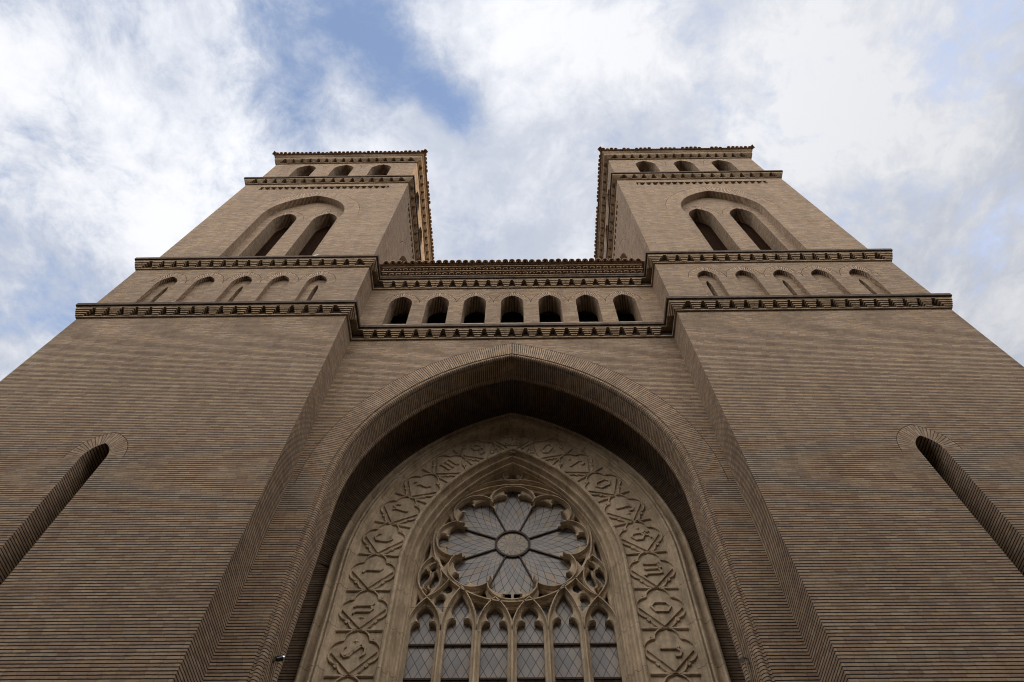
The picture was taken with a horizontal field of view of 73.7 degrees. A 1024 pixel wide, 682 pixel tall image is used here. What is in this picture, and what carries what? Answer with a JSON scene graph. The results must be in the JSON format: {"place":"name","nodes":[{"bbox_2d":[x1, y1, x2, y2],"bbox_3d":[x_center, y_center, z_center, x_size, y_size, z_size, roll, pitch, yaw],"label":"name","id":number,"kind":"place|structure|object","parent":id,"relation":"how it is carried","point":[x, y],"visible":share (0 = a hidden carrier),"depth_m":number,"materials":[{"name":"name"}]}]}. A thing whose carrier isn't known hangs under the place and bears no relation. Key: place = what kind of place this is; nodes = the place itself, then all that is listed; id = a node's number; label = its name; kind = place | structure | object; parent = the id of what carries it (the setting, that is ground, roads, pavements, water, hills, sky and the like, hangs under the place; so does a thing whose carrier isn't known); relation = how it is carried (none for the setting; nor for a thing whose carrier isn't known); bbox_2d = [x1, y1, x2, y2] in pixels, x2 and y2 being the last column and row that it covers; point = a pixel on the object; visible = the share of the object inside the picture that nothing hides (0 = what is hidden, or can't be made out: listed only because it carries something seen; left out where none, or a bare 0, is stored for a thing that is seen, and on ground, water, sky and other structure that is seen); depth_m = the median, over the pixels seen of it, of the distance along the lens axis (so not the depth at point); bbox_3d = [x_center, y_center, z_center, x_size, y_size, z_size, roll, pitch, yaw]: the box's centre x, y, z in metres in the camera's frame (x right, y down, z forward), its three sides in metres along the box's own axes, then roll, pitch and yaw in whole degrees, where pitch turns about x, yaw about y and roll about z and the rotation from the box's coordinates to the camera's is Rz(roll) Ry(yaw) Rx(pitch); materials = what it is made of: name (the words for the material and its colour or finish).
{"place":"outdoors","nodes":[
{"label":"outdoors","id":0,"kind":"place"},
{"bbox_2d":[0,144,1023,681],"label":"church","id":1,"kind":"structure","parent":0,"point":[712,414],"depth_m":16.62,"materials":[{"name":"brick"}]},
{"bbox_2d":[272,655,284,662],"bbox_3d":[-4.016,5.486,11.784,0.195,0.136,0.093,12,-62,-6],"label":"floodlight","id":2,"kind":"object","parent":1,"relation":"attached to","point":[279,658],"visible":1,"depth_m":11.76,"materials":[{"name":"black metal"}]},
{"bbox_2d":[401,469,622,681],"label":"great window","id":3,"kind":"structure","parent":1,"relation":"in","point":[513,586],"depth_m":15.84,"materials":[{"name":"glass"}]},
{"bbox_2d":[739,657,749,664],"bbox_3d":[3.950,5.440,11.646,0.138,0.145,0.164,-29,-65,15],"label":"floodlight","id":4,"kind":"object","parent":1,"relation":"attached to","point":[741,659],"visible":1,"depth_m":11.61,"materials":[{"name":"grey metal"}]},
{"bbox_2d":[0,0,1023,380],"label":"sky","id":5,"kind":"structure","parent":0,"point":[125,125],"materials":[{"name":"white"}]}
]}

